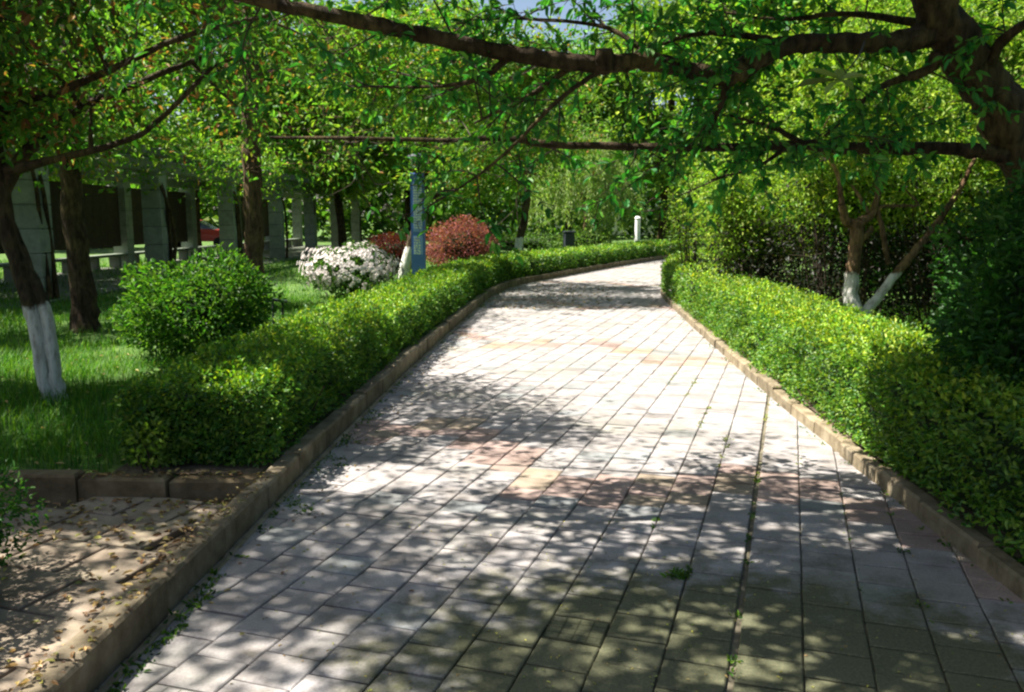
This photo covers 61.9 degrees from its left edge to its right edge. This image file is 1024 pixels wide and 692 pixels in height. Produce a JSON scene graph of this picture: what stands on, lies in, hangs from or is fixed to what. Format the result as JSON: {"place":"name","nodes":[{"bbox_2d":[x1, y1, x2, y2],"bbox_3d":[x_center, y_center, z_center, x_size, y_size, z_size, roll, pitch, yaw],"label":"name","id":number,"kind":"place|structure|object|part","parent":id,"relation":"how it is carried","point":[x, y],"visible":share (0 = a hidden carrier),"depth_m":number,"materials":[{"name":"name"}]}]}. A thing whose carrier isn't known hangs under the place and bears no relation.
{"place":"outdoors","nodes":[
{"label":"outdoors","id":0,"kind":"place"},
{"bbox_2d":[0,497,225,691],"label":"side path","id":1,"kind":"structure","parent":0,"point":[44,582],"depth_m":3.78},
{"bbox_2d":[21,502,225,585],"bbox_3d":[-6.028,1.465,0.646,9.152,0.001,8.835,0,8,0],"label":"side path bed","id":2,"kind":"object","parent":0,"point":[171,546],"depth_m":4.12,"materials":[{"name":"soil"}]},
{"bbox_2d":[0,457,48,570],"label":"shrub","id":3,"kind":"object","parent":2,"relation":"on","point":[12,506],"visible":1,"depth_m":3.64,"materials":[{"name":"green plant"}]},
{"bbox_2d":[0,470,260,502],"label":"side kerb","id":4,"kind":"structure","parent":2,"relation":"on","point":[52,486],"depth_m":4.71,"materials":[{"name":"concrete"}]},
{"bbox_2d":[113,255,664,473],"bbox_3d":[4.237,-2.407,26.106,5.447,0.001,44.668,3,9,22],"label":"hedge bed","id":5,"kind":"object","parent":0,"point":[210,467],"visible":0.04,"depth_m":5.02,"materials":[{"name":"soil"}]},
{"bbox_2d":[117,410,189,471],"bbox_3d":[-2.088,0.571,4.969,0.347,0.409,0.355,7,11,41],"label":"leafy sapling","id":6,"kind":"object","parent":5,"relation":"on","point":[154,452],"visible":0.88,"depth_m":4.91,"materials":[{"name":"green plant"}]},
{"bbox_2d":[103,237,720,467],"bbox_3d":[4.227,-2.726,26.184,5.678,0.822,44.711,3,9,22],"label":"hedge","id":7,"kind":"object","parent":5,"relation":"on","point":[247,398],"visible":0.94,"depth_m":6.12,"materials":[{"name":"green plant"}]},
{"bbox_2d":[0,236,933,476],"bbox_3d":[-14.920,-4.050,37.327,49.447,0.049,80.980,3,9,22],"label":"lawn","id":8,"kind":"structure","parent":0,"point":[62,254],"depth_m":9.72,"materials":[{"name":"green plant"}]},
{"bbox_2d":[4,0,150,170],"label":"broadleaf tree","id":9,"kind":"object","parent":8,"relation":"on","point":[120,11],"visible":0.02,"depth_m":19.68,"materials":[{"name":"green plant"}]},
{"bbox_2d":[32,0,183,185],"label":"broadleaf tree","id":10,"kind":"object","parent":8,"relation":"on","point":[57,179],"visible":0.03,"depth_m":39.90,"materials":[{"name":"green plant"}]},
{"bbox_2d":[0,0,282,332],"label":"dark tree","id":11,"kind":"object","parent":8,"relation":"on","point":[85,311],"visible":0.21,"depth_m":10.77,"materials":[{"name":"green plant"}]},
{"bbox_2d":[0,0,338,403],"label":"whitewashed tree","id":12,"kind":"object","parent":8,"relation":"on","point":[36,307],"visible":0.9,"depth_m":6.50,"materials":[{"name":"green plant"}]},
{"bbox_2d":[0,127,370,309],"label":"pergola","id":13,"kind":"object","parent":8,"relation":"on","point":[121,221],"visible":0.62,"depth_m":24.98,"materials":[{"name":"grey stone"}]},
{"bbox_2d":[0,66,376,299],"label":"climbing vine","id":14,"kind":"object","parent":13,"relation":"on","point":[53,293],"visible":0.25,"depth_m":20.63,"materials":[{"name":"green plant"}]},
{"bbox_2d":[57,0,329,252],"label":"broadleaf tree","id":15,"kind":"object","parent":8,"relation":"on","point":[188,84],"visible":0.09,"depth_m":30.75,"materials":[{"name":"green plant"}]},
{"bbox_2d":[172,220,219,246],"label":"parked car","id":16,"kind":"object","parent":8,"relation":"on","point":[209,232],"visible":0.16,"depth_m":45.91,"materials":[{"name":"paint"}]},
{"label":"window","id":17,"kind":"part","parent":16,"relation":"part of","materials":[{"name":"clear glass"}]},
{"bbox_2d":[106,241,286,357],"bbox_3d":[-3.256,-0.467,9.014,1.760,1.279,1.829,4,9,25],"label":"round bush","id":18,"kind":"object","parent":8,"relation":"on","point":[204,305],"visible":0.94,"depth_m":8.60,"materials":[{"name":"green plant"}]},
{"bbox_2d":[49,0,425,304],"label":"brown tree","id":19,"kind":"object","parent":8,"relation":"on","point":[253,190],"visible":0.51,"depth_m":13.70,"materials":[{"name":"green plant"}]},
{"bbox_2d":[272,298,286,323],"bbox_3d":[-2.702,-0.256,9.909,0.201,0.609,0.071,-2,9,-11],"label":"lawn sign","id":20,"kind":"object","parent":8,"relation":"on","point":[282,304],"visible":0.26,"depth_m":9.88,"materials":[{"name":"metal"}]},
{"bbox_2d":[237,0,423,248],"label":"broadleaf tree","id":21,"kind":"object","parent":8,"relation":"on","point":[365,180],"visible":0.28,"depth_m":35.11,"materials":[{"name":"green plant"}]},
{"bbox_2d":[296,238,406,297],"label":"flowering bush","id":22,"kind":"object","parent":8,"relation":"on","point":[358,267],"visible":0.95,"depth_m":15.49,"materials":[{"name":"white plant"}]},
{"bbox_2d":[367,231,428,270],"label":"red shrub","id":23,"kind":"object","parent":8,"relation":"on","point":[395,245],"visible":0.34,"depth_m":23.00,"materials":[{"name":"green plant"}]},
{"bbox_2d":[407,153,425,274],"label":"sign pillar","id":24,"kind":"structure","parent":8,"relation":"on","point":[418,252],"depth_m":20.13,"materials":[{"name":"metal"}]},
{"bbox_2d":[348,0,501,238],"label":"broadleaf tree","id":25,"kind":"object","parent":8,"relation":"on","point":[394,172],"visible":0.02,"depth_m":42.41,"materials":[{"name":"green plant"}]},
{"bbox_2d":[260,0,619,277],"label":"whitewashed tree","id":26,"kind":"object","parent":8,"relation":"on","point":[512,68],"visible":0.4,"depth_m":16.29,"materials":[{"name":"green plant"}]},
{"bbox_2d":[426,214,500,266],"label":"red shrub","id":27,"kind":"object","parent":8,"relation":"on","point":[457,242],"visible":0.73,"depth_m":21.51,"materials":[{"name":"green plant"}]},
{"bbox_2d":[374,70,661,251],"bbox_3d":[0.104,-7.027,32.583,10.782,7.572,7.586,0,8,0],"label":"whitewashed tree","id":28,"kind":"object","parent":8,"relation":"on","point":[522,228],"visible":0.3,"depth_m":31.92,"materials":[{"name":"green plant"}]},
{"bbox_2d":[481,229,562,251],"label":"round bush","id":29,"kind":"object","parent":8,"relation":"on","point":[533,242],"visible":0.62,"depth_m":37.36,"materials":[{"name":"green plant"}]},
{"bbox_2d":[562,231,575,247],"bbox_3d":[2.050,-3.629,30.800,0.400,1.035,0.400,-2,9,-11],"label":"litter bin","id":30,"kind":"object","parent":8,"relation":"on","point":[569,238],"visible":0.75,"depth_m":30.61,"materials":[{"name":"metal"}]},
{"bbox_2d":[492,32,655,230],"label":"broadleaf tree","id":31,"kind":"object","parent":8,"relation":"on","point":[604,115],"visible":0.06,"depth_m":48.16,"materials":[{"name":"green plant"}]},
{"bbox_2d":[527,127,646,235],"bbox_3d":[3.245,-6.977,38.308,5.454,5.781,5.492,0,8,0],"label":"willow tree","id":32,"kind":"object","parent":8,"relation":"on","point":[581,193],"visible":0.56,"depth_m":37.10,"materials":[{"name":"green plant"}]},
{"bbox_2d":[551,224,622,247],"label":"round bush","id":33,"kind":"object","parent":8,"relation":"on","point":[581,238],"visible":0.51,"depth_m":36.31,"materials":[{"name":"green plant"}]},
{"bbox_2d":[635,216,640,240],"bbox_3d":[5.250,-4.570,35.715,0.253,1.700,0.260,0,8,0],"label":"white post","id":34,"kind":"object","parent":8,"relation":"on","point":[637,227],"visible":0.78,"depth_m":35.58,"materials":[{"name":"paint"}]},
{"bbox_2d":[581,0,751,239],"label":"broadleaf tree","id":35,"kind":"object","parent":8,"relation":"on","point":[659,178],"visible":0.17,"depth_m":43.34,"materials":[{"name":"green plant"}]},
{"bbox_2d":[79,0,1015,221],"label":"sky","id":36,"kind":"structure","parent":0,"point":[520,5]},
{"bbox_2d":[94,248,1023,691],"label":"path","id":37,"kind":"structure","parent":0,"point":[536,420],"depth_m":4.03,"materials":[{"name":"grey concrete"}]},
{"bbox_2d":[18,255,667,691],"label":"kerb","id":38,"kind":"structure","parent":37,"relation":"on","point":[122,639],"depth_m":3.81,"materials":[{"name":"concrete"}]},
{"bbox_2d":[97,265,623,691],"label":"kerb footing","id":39,"kind":"object","parent":37,"relation":"on","point":[155,634],"visible":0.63,"depth_m":4.13,"materials":[{"name":"concrete"}]},
{"bbox_2d":[0,284,1023,691],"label":"fallen leaves","id":40,"kind":"object","parent":37,"relation":"on","point":[114,528],"visible":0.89,"depth_m":4.09,"materials":[{"name":"brown plant"}]},
{"bbox_2d":[106,274,1012,691],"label":"weeds","id":41,"kind":"object","parent":37,"relation":"on","point":[678,574],"visible":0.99,"depth_m":3.74,"materials":[{"name":"green plant"}]},
{"bbox_2d":[660,288,1023,600],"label":"kerb","id":42,"kind":"structure","parent":37,"relation":"on","point":[983,552],"depth_m":4.82,"materials":[{"name":"concrete"}]},
{"bbox_2d":[174,222,960,518],"bbox_3d":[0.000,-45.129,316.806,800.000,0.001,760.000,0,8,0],"label":"ground","id":43,"kind":"structure","parent":0,"point":[625,240],"depth_m":73.48,"materials":[{"name":"brown soil"}]},
{"bbox_2d":[83,41,958,240],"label":"treeline","id":44,"kind":"object","parent":43,"relation":"on","point":[208,213],"visible":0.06,"depth_m":66.66,"materials":[{"name":"green plant"}]},
{"bbox_2d":[480,171,681,234],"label":"tree","id":45,"kind":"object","parent":43,"relation":"on","point":[618,232],"depth_m":89.63,"materials":[{"name":"green plant"}]},
{"bbox_2d":[675,265,1023,558],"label":"hedge bed","id":46,"kind":"object","parent":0,"point":[984,531],"visible":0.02,"depth_m":4.39,"materials":[{"name":"soil"}]},
{"bbox_2d":[643,162,757,263],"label":"tall shrub","id":47,"kind":"object","parent":46,"relation":"on","point":[688,235],"visible":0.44,"depth_m":16.03,"materials":[{"name":"green plant"}]},
{"bbox_2d":[627,127,883,303],"bbox_3d":[3.646,-1.753,12.438,3.107,2.939,3.292,8,12,43],"label":"tall shrub","id":48,"kind":"object","parent":46,"relation":"on","point":[740,233],"visible":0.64,"depth_m":12.24,"materials":[{"name":"green plant"}]},
{"bbox_2d":[660,238,1023,561],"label":"hedge","id":49,"kind":"object","parent":46,"relation":"on","point":[862,374],"visible":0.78,"depth_m":5.39,"materials":[{"name":"green plant"}]},
{"bbox_2d":[719,256,1023,565],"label":"lawn","id":50,"kind":"structure","parent":0,"point":[1000,547],"depth_m":12.83,"materials":[{"name":"green plant"}]},
{"bbox_2d":[104,0,1023,265],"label":"overhanging tree","id":51,"kind":"object","parent":50,"relation":"on","point":[964,55],"visible":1,"depth_m":4.69,"materials":[{"name":"green plant"}]},
{"bbox_2d":[586,0,911,276],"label":"broadleaf tree","id":52,"kind":"object","parent":50,"relation":"on","point":[756,24],"visible":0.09,"depth_m":19.34,"materials":[{"name":"green plant"}]},
{"bbox_2d":[693,127,810,277],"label":"tall shrub","id":53,"kind":"object","parent":50,"relation":"on","point":[757,203],"visible":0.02,"depth_m":17.93,"materials":[{"name":"green plant"}]},
{"bbox_2d":[706,3,921,238],"bbox_3d":[11.637,-8.677,30.268,10.371,11.920,10.923,0,8,0],"label":"broadleaf tree","id":54,"kind":"object","parent":50,"relation":"on","point":[785,77],"depth_m":30.02,"materials":[{"name":"green plant"}]},
{"bbox_2d":[693,111,946,305],"bbox_3d":[5.011,-2.148,13.299,4.076,3.473,3.811,6,10,36],"label":"tall shrub","id":55,"kind":"object","parent":50,"relation":"on","point":[833,246],"visible":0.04,"depth_m":13.34,"materials":[{"name":"green plant"}]},
{"bbox_2d":[717,123,967,325],"bbox_3d":[4.385,-1.493,10.724,3.524,2.928,3.097,2,9,15],"label":"tall shrub","id":56,"kind":"object","parent":50,"relation":"on","point":[815,192],"visible":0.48,"depth_m":10.43,"materials":[{"name":"green plant"}]},
{"bbox_2d":[700,0,1023,315],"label":"whitewashed tree","id":57,"kind":"object","parent":50,"relation":"on","point":[859,235],"visible":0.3,"depth_m":8.72,"materials":[{"name":"green plant"}]},
{"bbox_2d":[807,161,973,306],"bbox_3d":[6.886,-2.005,14.456,3.213,2.848,3.274,8,12,44],"label":"evergreen shrub","id":58,"kind":"object","parent":50,"relation":"on","point":[891,269],"visible":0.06,"depth_m":14.02,"materials":[{"name":"green plant"}]},
{"bbox_2d":[811,85,1021,330],"bbox_3d":[5.363,-1.444,9.777,3.644,3.109,3.637,4,9,24],"label":"tall shrub","id":59,"kind":"object","parent":50,"relation":"on","point":[985,171],"visible":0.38,"depth_m":9.61,"materials":[{"name":"green plant"}]},
{"bbox_2d":[861,107,987,310],"bbox_3d":[6.490,-1.965,11.797,4.340,3.547,3.830,0,8,0],"label":"tall shrub","id":60,"kind":"object","parent":50,"relation":"on","point":[934,176],"visible":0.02,"depth_m":11.96,"materials":[{"name":"green plant"}]},
{"bbox_2d":[838,0,1023,141],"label":"broadleaf tree","id":61,"kind":"object","parent":50,"relation":"on","point":[1016,78],"visible":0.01,"depth_m":16.37,"materials":[{"name":"green plant"}]},
{"bbox_2d":[900,172,1013,324],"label":"tall shrub","id":62,"kind":"object","parent":50,"relation":"on","point":[964,195],"visible":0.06,"depth_m":8.96,"materials":[{"name":"green plant"}]},
{"bbox_2d":[918,157,1023,405],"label":"evergreen shrub","id":63,"kind":"object","parent":50,"relation":"on","point":[982,312],"visible":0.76,"depth_m":4.62,"materials":[{"name":"green plant"}]},
{"bbox_2d":[923,231,1023,352],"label":"evergreen shrub","id":64,"kind":"object","parent":50,"relation":"on","point":[944,279],"visible":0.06,"depth_m":6.94,"materials":[{"name":"green plant"}]}
]}

